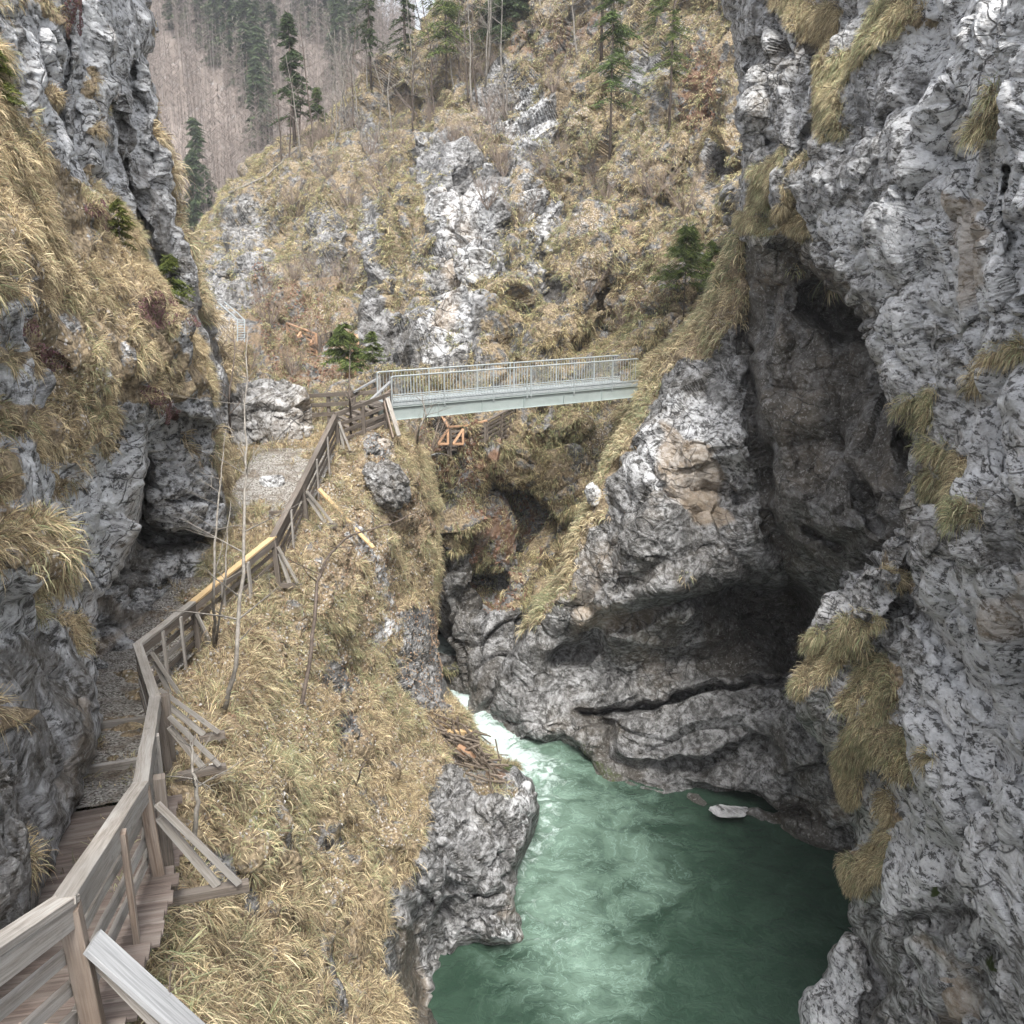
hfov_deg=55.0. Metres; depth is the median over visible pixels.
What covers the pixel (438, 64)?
bare shrub
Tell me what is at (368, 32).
spruce
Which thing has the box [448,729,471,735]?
driftwood log
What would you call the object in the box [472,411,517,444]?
bare shrub
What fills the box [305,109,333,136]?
bare shrub
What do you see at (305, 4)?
evergreen forest
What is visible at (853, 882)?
grass clump
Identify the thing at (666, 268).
bare shrub
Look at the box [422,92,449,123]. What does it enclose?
bare shrub
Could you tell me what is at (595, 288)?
bare shrub
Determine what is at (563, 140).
bare shrub
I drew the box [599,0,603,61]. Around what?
bare tree
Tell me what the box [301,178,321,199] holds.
bare shrub
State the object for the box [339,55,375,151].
bare tree
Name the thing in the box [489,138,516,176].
bare shrub
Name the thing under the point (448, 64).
bare shrub
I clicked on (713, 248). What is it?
spruce
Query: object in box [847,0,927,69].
grass clump
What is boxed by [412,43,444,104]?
bare tree
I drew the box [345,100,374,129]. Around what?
bare shrub
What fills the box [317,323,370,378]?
spruce
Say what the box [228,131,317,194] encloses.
fallen tree
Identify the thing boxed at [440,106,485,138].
bare shrub
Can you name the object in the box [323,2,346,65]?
spruce
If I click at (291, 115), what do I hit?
bare tree
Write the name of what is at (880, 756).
grass clump
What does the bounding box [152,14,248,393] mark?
dry grass
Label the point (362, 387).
stair handrail
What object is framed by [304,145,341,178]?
bare shrub
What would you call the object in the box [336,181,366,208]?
bare shrub
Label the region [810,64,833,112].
grass clump
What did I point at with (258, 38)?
spruce
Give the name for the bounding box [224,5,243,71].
spruce
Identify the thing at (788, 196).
grass clump
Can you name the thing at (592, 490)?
rock
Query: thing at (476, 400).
metal footbridge
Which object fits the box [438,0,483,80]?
bare tree
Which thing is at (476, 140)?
bare shrub
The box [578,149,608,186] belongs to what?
bare shrub
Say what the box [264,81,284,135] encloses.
spruce
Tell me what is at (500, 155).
bare shrub
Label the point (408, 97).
bare shrub
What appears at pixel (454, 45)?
bare tree
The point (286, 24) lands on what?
spruce
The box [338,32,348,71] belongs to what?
spruce
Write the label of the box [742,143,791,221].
grass clump
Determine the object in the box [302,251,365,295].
bare shrub
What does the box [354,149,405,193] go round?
bare shrub
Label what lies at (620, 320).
bare shrub
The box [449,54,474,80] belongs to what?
bare shrub
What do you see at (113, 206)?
spruce
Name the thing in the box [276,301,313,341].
bare shrub
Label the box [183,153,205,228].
spruce
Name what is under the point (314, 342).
bare shrub
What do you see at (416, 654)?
fallen leaves
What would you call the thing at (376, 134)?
bare shrub
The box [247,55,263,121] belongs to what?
spruce
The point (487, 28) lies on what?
bare tree
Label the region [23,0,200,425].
heather
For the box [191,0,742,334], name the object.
dry grass
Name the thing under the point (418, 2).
sky
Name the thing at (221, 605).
bare sapling
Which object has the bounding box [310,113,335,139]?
bare shrub
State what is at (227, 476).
dry grass
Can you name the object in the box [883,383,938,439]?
grass clump
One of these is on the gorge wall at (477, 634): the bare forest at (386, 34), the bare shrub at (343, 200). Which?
the bare shrub at (343, 200)
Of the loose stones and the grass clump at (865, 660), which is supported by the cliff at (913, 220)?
the grass clump at (865, 660)
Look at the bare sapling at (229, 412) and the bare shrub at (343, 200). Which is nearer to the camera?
the bare sapling at (229, 412)
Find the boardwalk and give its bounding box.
[0,794,182,1023]
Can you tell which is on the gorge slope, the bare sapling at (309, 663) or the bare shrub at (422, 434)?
the bare sapling at (309, 663)
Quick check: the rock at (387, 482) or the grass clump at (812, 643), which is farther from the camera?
the rock at (387, 482)
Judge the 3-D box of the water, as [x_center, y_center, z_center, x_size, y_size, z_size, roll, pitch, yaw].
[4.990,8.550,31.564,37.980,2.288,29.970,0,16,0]
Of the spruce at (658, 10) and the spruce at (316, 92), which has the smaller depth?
the spruce at (658, 10)
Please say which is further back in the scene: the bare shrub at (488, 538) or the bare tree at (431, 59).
the bare tree at (431, 59)
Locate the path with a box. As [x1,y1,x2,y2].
[75,448,334,808]
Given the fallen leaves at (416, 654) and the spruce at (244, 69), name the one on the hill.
the spruce at (244, 69)
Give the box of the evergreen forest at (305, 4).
[161,0,384,50]
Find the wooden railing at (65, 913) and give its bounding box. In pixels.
[0,414,353,1023]
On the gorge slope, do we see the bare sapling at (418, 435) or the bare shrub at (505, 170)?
the bare sapling at (418, 435)
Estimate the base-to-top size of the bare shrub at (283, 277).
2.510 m
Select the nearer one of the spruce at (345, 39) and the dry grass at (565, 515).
the dry grass at (565, 515)
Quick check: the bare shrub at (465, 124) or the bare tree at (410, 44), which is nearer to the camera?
the bare shrub at (465, 124)
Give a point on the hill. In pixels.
(180, 70)
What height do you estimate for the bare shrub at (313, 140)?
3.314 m
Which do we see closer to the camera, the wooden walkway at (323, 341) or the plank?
the plank
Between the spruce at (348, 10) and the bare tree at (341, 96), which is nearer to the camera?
the bare tree at (341, 96)
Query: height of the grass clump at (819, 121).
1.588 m
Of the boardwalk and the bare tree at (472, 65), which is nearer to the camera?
the boardwalk
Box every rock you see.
[259,475,287,486]
[362,459,411,511]
[377,438,393,451]
[491,231,912,853]
[584,481,600,506]
[709,804,748,817]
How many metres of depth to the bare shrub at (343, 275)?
56.97 m
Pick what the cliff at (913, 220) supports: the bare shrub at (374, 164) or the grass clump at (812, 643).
the grass clump at (812, 643)
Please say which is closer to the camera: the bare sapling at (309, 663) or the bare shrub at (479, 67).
the bare sapling at (309, 663)
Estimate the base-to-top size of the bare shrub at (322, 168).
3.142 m
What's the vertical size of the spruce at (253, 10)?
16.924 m
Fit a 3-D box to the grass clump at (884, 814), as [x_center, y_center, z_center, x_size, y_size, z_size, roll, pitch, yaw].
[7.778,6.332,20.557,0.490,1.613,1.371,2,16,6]
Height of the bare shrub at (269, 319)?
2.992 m
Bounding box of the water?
[427,634,852,1023]
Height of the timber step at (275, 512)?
0.230 m
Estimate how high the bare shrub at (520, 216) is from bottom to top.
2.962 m
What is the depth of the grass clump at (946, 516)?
14.91 m
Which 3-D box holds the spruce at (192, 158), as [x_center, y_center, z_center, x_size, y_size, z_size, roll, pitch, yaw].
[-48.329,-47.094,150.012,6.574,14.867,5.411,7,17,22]
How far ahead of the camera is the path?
20.36 m
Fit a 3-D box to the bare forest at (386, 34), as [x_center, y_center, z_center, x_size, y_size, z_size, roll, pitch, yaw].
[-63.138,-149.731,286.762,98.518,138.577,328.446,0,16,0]
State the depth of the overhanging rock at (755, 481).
32.86 m
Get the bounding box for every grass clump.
[730,208,775,239]
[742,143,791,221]
[765,0,820,36]
[767,199,812,243]
[777,150,808,205]
[783,604,889,704]
[786,0,843,51]
[808,29,838,83]
[808,85,851,149]
[810,43,862,117]
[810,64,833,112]
[826,644,892,727]
[827,718,872,813]
[832,823,895,902]
[843,652,898,774]
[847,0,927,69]
[861,720,915,791]
[868,783,900,837]
[878,560,913,597]
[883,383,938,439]
[900,479,911,498]
[903,466,945,514]
[905,432,967,503]
[906,744,937,780]
[932,484,984,541]
[952,71,1000,157]
[954,327,1023,403]
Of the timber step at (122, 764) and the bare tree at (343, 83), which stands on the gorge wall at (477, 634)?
the bare tree at (343, 83)
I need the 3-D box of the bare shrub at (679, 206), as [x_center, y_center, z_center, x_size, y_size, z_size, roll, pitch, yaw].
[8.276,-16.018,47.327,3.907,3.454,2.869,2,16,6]
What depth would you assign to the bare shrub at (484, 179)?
57.53 m
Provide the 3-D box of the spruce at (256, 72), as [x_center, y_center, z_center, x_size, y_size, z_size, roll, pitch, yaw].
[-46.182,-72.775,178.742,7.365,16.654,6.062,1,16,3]
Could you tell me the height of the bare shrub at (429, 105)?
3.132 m
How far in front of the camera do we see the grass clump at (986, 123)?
14.89 m
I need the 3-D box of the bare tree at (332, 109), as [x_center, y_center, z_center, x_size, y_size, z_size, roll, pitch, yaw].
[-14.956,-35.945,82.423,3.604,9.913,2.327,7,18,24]
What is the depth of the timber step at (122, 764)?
14.17 m
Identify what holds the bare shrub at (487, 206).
on the gorge wall at (477, 634)
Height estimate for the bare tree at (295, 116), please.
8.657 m
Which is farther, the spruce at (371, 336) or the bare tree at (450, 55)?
the bare tree at (450, 55)
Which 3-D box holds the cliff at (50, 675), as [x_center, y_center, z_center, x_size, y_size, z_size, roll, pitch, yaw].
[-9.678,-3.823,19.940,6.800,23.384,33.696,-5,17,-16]
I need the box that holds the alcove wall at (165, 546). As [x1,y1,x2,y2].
[92,407,227,675]
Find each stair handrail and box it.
[352,376,380,421]
[370,380,393,406]
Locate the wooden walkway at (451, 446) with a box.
[437,416,486,456]
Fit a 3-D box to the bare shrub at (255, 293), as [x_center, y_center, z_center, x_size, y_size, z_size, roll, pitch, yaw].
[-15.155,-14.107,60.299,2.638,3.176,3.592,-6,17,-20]
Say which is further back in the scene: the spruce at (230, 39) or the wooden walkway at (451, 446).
the spruce at (230, 39)
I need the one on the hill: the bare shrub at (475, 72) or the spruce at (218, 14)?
the spruce at (218, 14)
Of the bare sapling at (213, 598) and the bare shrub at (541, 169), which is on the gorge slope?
the bare sapling at (213, 598)
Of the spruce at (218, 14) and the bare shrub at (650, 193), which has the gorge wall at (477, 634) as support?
the bare shrub at (650, 193)
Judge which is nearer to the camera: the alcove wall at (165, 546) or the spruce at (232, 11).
the alcove wall at (165, 546)
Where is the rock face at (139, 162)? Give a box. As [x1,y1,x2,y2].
[60,0,232,438]
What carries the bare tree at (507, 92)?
on the gorge wall at (477, 634)
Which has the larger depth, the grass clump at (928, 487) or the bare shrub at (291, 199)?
the bare shrub at (291, 199)
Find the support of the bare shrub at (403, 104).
on the gorge wall at (477, 634)
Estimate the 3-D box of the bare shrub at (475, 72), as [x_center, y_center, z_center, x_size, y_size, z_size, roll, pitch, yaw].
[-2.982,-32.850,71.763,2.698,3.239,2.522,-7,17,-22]
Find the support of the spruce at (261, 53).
on the hill
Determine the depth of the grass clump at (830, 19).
25.65 m
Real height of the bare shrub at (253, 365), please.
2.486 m
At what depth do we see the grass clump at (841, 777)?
21.91 m
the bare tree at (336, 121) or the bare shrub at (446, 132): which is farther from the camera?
the bare tree at (336, 121)
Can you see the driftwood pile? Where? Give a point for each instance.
(480, 761)
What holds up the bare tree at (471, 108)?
on the gorge wall at (477, 634)
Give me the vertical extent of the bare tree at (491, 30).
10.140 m
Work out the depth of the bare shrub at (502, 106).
69.26 m
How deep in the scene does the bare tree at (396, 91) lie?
78.90 m
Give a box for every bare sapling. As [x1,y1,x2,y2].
[139,330,324,709]
[147,959,180,1015]
[153,711,262,863]
[165,431,261,649]
[200,282,261,450]
[209,503,249,645]
[269,494,419,707]
[337,333,370,434]
[354,753,376,791]
[408,385,455,443]
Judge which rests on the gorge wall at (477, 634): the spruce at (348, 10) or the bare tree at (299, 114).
the bare tree at (299, 114)
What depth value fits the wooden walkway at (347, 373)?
44.27 m
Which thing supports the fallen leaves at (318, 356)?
on the gorge wall at (477, 634)
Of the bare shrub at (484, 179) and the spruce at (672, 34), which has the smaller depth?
the spruce at (672, 34)
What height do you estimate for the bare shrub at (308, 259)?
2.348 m
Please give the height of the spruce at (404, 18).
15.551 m
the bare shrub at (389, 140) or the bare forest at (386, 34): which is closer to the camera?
the bare shrub at (389, 140)
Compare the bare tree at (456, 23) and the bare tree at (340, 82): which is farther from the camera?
the bare tree at (340, 82)
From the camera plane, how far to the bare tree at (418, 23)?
77.58 m
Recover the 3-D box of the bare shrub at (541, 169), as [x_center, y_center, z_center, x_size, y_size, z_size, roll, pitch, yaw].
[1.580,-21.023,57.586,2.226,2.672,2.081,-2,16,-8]
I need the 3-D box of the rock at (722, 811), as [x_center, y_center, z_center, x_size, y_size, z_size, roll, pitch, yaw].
[6.859,9.429,31.014,1.307,0.146,0.656,0,16,0]
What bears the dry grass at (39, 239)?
on the cliff at (50, 675)
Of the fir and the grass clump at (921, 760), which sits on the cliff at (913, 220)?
the grass clump at (921, 760)
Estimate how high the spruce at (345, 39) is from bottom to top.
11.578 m
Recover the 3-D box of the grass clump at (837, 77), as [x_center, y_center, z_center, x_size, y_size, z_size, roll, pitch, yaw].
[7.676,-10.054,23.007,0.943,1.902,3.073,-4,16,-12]
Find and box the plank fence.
[309,390,382,424]
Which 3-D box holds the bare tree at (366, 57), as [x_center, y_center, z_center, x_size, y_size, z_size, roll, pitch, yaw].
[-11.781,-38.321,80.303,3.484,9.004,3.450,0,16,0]
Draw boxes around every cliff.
[0,0,219,929]
[721,0,1023,1023]
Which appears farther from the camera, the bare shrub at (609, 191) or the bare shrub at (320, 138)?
the bare shrub at (320, 138)
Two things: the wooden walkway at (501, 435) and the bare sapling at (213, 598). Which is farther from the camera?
the wooden walkway at (501, 435)
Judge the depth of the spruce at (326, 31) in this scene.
210.52 m
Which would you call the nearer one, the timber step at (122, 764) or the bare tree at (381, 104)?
the timber step at (122, 764)
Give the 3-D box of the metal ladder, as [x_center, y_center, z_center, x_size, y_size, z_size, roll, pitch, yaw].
[-12.812,-8.736,45.023,0.467,1.618,3.133,-9,18,-29]
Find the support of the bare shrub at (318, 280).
on the gorge wall at (477, 634)
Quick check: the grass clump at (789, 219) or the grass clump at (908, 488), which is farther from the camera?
the grass clump at (789, 219)
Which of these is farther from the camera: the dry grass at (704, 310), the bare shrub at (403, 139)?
the bare shrub at (403, 139)
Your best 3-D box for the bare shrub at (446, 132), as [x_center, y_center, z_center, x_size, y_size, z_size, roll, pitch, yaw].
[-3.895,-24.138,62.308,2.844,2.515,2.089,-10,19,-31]
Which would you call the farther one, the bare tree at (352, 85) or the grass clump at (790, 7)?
the bare tree at (352, 85)
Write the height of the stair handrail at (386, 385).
0.938 m
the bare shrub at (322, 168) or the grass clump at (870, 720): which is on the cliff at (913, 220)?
the grass clump at (870, 720)
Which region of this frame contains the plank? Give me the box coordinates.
[318,488,374,548]
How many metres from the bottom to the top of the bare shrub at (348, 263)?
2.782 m
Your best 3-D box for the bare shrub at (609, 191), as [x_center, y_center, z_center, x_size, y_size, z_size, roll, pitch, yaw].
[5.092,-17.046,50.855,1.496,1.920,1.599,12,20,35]
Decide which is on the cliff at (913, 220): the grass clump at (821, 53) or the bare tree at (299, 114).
the grass clump at (821, 53)
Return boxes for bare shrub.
[217,324,265,371]
[244,263,282,303]
[245,279,286,327]
[267,169,305,205]
[267,252,304,282]
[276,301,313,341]
[277,199,300,217]
[277,340,310,376]
[279,248,308,281]
[281,147,301,160]
[286,105,308,138]
[295,239,316,271]
[297,115,322,152]
[300,126,316,142]
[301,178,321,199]
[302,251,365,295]
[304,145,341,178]
[304,260,334,292]
[304,306,348,354]
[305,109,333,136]
[308,116,328,140]
[309,157,332,178]
[309,247,348,277]
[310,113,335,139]
[315,161,372,207]
[316,150,339,174]
[330,244,360,283]
[334,101,355,131]
[335,95,351,116]
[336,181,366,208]
[337,53,368,83]
[345,39,378,73]
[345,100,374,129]
[345,237,360,272]
[354,124,384,154]
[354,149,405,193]
[359,130,393,171]
[369,122,386,143]
[375,112,410,144]
[386,123,410,144]
[390,420,432,445]
[393,88,416,114]
[401,85,416,105]
[404,416,454,452]
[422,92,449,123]
[423,85,453,119]
[430,44,459,80]
[430,113,462,143]
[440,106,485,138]
[441,45,462,67]
[443,112,466,141]
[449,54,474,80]
[449,102,503,148]
[454,43,484,84]
[463,166,507,210]
[466,49,498,78]
[467,86,501,122]
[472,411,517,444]
[472,517,499,546]
[473,171,496,186]
[478,79,497,107]
[480,91,506,123]
[483,46,498,65]
[485,130,517,164]
[487,118,516,140]
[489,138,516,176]
[493,180,540,226]
[494,74,525,119]
[522,135,554,174]
[541,51,572,92]
[549,122,583,157]
[554,239,617,297]
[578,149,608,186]
[595,171,617,198]
[611,287,627,325]
[622,156,665,197]
[629,134,694,198]
[648,151,710,214]
[650,253,681,283]
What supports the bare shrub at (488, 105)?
on the gorge wall at (477, 634)
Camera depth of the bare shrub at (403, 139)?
72.64 m
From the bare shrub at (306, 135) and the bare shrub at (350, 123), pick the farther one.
the bare shrub at (306, 135)
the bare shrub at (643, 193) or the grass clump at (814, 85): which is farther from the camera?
the bare shrub at (643, 193)
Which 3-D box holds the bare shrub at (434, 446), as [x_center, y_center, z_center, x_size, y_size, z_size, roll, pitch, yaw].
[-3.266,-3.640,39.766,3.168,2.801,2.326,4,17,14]
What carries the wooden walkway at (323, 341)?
on the gorge wall at (477, 634)
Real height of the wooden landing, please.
1.426 m
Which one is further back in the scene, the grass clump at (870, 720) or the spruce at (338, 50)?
the spruce at (338, 50)
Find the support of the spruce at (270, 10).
on the hill
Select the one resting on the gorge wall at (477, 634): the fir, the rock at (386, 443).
the fir
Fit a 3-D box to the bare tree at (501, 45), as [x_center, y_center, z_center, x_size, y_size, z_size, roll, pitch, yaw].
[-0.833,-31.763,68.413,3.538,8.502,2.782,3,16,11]
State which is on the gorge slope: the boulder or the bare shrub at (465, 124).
the boulder
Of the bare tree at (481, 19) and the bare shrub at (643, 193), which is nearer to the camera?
the bare shrub at (643, 193)
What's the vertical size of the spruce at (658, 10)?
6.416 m
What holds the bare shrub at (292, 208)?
on the gorge wall at (477, 634)
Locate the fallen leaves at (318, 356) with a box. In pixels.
[244,38,722,612]
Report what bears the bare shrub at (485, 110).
on the gorge wall at (477, 634)
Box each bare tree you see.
[259,87,300,159]
[266,52,308,162]
[267,79,307,155]
[289,15,329,136]
[294,61,320,133]
[310,69,352,148]
[313,77,331,135]
[319,28,349,134]
[324,36,362,123]
[327,23,358,137]
[329,42,366,125]
[333,16,370,126]
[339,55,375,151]
[349,37,394,135]
[352,6,387,89]
[357,54,417,118]
[363,49,403,127]
[389,33,427,131]
[393,0,422,120]
[403,10,441,116]
[407,0,424,66]
[409,1,449,115]
[412,1,450,77]
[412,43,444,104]
[437,1,471,86]
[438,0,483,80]
[440,2,486,103]
[449,0,492,111]
[449,0,499,106]
[452,0,469,62]
[467,0,484,51]
[469,0,504,87]
[473,0,498,72]
[482,1,494,58]
[486,0,517,120]
[497,40,540,119]
[558,0,579,56]
[619,0,638,63]
[663,0,686,66]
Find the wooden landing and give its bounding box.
[338,400,389,432]
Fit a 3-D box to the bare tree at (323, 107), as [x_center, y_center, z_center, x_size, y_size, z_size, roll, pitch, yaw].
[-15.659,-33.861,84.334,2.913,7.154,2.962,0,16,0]
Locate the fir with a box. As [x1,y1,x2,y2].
[465,0,533,43]
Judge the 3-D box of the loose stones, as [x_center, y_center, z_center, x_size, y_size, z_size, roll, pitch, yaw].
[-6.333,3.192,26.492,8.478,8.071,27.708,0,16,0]
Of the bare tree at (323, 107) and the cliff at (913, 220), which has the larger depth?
the bare tree at (323, 107)
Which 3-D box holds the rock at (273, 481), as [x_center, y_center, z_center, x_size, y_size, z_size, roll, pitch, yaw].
[-7.036,-0.829,29.026,0.887,0.539,0.722,0,16,0]
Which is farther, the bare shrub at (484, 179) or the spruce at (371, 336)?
the bare shrub at (484, 179)
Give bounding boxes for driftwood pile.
[425,713,511,793]
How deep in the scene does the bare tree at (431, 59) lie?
71.17 m
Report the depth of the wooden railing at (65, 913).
9.00 m
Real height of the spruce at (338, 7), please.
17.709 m
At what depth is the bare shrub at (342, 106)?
81.77 m
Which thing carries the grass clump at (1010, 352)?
on the cliff at (913, 220)
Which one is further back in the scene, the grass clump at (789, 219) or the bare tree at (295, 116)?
the bare tree at (295, 116)
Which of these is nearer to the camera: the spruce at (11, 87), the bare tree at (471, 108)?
the spruce at (11, 87)
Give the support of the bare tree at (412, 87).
on the gorge wall at (477, 634)
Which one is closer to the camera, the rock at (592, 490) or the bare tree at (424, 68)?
the rock at (592, 490)
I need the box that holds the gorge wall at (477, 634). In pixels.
[193,0,741,715]
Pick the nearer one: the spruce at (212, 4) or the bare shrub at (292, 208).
the bare shrub at (292, 208)
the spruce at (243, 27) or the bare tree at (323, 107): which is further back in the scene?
the spruce at (243, 27)
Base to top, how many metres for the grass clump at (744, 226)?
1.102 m
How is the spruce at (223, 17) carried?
on the hill
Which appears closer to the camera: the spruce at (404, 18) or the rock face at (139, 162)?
the rock face at (139, 162)
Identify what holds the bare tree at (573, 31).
on the gorge wall at (477, 634)
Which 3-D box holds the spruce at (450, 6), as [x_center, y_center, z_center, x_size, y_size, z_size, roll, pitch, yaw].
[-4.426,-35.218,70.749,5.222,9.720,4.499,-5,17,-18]
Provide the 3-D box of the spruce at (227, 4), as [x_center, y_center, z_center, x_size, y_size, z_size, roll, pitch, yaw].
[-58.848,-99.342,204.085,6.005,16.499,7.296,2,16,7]
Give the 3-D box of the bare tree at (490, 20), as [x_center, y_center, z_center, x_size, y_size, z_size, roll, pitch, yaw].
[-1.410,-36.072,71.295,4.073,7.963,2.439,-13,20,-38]
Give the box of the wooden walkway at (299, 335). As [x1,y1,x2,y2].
[286,322,317,355]
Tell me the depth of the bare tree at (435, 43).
75.05 m
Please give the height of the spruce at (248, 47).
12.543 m
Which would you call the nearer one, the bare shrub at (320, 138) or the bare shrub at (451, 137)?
the bare shrub at (451, 137)
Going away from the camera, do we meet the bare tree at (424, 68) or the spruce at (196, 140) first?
the bare tree at (424, 68)
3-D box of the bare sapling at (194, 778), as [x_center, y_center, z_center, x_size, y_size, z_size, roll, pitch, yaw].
[-3.804,3.551,12.500,1.240,2.319,1.171,5,17,18]
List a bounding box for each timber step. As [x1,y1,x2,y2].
[88,757,136,773]
[101,716,144,729]
[269,510,302,517]
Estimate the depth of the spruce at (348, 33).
205.84 m
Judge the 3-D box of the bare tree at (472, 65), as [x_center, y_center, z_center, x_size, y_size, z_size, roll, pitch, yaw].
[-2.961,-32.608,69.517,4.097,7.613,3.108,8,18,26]
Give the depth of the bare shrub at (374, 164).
68.82 m
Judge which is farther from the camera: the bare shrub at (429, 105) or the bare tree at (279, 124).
the bare tree at (279, 124)
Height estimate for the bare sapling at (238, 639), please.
6.306 m
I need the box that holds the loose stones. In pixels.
[170,425,436,851]
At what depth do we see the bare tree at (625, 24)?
62.45 m
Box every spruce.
[0,50,27,125]
[106,198,139,251]
[158,253,196,304]
[182,132,216,208]
[183,117,216,213]
[183,152,208,230]
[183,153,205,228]
[199,4,223,67]
[202,0,223,66]
[204,0,223,52]
[212,0,232,64]
[218,10,230,66]
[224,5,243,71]
[224,32,243,87]
[225,1,241,71]
[234,0,251,69]
[234,23,252,107]
[236,39,247,91]
[241,37,254,98]
[241,62,275,151]
[243,67,272,145]
[246,0,275,79]
[247,25,279,112]
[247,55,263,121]
[256,51,266,65]
[257,80,277,143]
[262,2,283,80]
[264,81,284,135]
[268,11,318,146]
[301,87,330,140]
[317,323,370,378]
[321,19,329,58]
[321,35,335,88]
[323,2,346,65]
[326,0,358,84]
[333,38,344,82]
[337,29,353,71]
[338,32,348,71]
[344,5,360,65]
[345,25,354,68]
[349,0,388,92]
[352,330,387,364]
[379,0,426,99]
[416,0,484,88]
[578,0,647,161]
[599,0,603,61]
[639,0,679,43]
[643,0,694,136]
[648,222,714,316]
[688,239,721,292]
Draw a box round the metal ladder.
[218,301,244,341]
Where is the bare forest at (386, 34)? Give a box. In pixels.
[147,0,417,219]
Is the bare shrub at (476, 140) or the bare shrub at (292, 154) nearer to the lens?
the bare shrub at (476, 140)
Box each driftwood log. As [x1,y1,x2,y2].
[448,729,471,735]
[456,744,475,758]
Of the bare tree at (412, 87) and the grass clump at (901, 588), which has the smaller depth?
the grass clump at (901, 588)
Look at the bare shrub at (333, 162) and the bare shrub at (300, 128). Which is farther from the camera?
the bare shrub at (300, 128)
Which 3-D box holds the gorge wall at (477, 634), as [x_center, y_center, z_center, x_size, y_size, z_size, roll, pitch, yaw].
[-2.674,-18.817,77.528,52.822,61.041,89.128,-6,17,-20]
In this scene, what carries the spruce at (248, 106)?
on the hill
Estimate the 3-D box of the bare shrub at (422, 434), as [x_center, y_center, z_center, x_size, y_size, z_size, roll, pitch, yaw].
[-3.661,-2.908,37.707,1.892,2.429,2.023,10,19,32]
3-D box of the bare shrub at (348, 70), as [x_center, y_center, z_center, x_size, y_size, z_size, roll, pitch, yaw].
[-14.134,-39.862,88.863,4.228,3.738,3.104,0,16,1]
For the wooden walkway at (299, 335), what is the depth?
47.69 m
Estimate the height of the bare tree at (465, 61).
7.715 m
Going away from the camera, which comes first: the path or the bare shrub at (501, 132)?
the path
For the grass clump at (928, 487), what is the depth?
18.65 m
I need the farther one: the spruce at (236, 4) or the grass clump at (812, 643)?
the spruce at (236, 4)
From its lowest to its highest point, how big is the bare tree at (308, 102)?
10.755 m
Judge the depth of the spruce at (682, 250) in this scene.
43.33 m
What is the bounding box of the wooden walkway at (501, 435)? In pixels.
[486,409,515,442]
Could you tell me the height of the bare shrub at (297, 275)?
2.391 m
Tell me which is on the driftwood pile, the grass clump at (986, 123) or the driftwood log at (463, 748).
the driftwood log at (463, 748)
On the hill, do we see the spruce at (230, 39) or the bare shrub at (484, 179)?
the spruce at (230, 39)
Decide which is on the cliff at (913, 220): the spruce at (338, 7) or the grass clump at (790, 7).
the grass clump at (790, 7)
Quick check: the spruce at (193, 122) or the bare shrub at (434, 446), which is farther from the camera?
the spruce at (193, 122)
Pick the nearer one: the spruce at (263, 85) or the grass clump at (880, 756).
the grass clump at (880, 756)
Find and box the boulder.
[226,378,313,445]
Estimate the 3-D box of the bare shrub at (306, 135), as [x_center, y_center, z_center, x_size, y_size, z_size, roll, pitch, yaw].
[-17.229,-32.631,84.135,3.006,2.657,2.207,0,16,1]
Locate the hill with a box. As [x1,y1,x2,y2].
[148,0,394,231]
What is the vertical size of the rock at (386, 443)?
0.689 m
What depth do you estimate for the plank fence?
35.17 m
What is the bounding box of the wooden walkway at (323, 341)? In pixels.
[319,331,333,351]
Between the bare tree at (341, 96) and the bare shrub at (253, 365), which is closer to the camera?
the bare shrub at (253, 365)
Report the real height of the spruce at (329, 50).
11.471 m
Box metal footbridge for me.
[376,355,638,420]
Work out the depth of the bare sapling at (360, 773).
20.78 m
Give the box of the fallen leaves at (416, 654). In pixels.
[164,430,446,750]
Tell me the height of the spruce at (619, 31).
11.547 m
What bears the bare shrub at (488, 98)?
on the gorge wall at (477, 634)
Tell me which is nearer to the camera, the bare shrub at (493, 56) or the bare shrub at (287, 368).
the bare shrub at (287, 368)
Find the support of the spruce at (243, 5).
on the hill
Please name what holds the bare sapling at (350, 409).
on the gorge slope
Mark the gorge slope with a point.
(469, 856)
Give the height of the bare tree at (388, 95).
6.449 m
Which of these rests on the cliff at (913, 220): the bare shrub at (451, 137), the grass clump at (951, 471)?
the grass clump at (951, 471)
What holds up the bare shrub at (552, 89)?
on the gorge wall at (477, 634)
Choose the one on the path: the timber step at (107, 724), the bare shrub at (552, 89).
the timber step at (107, 724)
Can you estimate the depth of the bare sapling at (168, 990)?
6.50 m
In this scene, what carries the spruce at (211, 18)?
on the hill
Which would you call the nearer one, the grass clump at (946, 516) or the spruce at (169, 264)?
the grass clump at (946, 516)
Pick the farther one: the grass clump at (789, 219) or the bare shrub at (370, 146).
the bare shrub at (370, 146)
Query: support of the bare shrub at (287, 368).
on the gorge wall at (477, 634)
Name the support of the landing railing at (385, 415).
attached to the wooden landing
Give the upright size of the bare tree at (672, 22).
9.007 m
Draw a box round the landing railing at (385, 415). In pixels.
[334,392,400,441]
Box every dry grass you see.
[0,0,222,898]
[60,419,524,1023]
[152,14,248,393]
[180,418,240,511]
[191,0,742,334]
[237,278,681,681]
[513,221,843,642]
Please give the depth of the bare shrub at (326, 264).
57.54 m
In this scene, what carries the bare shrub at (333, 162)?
on the gorge wall at (477, 634)
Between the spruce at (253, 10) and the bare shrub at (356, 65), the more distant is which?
the spruce at (253, 10)
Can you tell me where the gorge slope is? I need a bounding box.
[77,430,539,1023]
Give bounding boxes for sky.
[378,0,435,44]

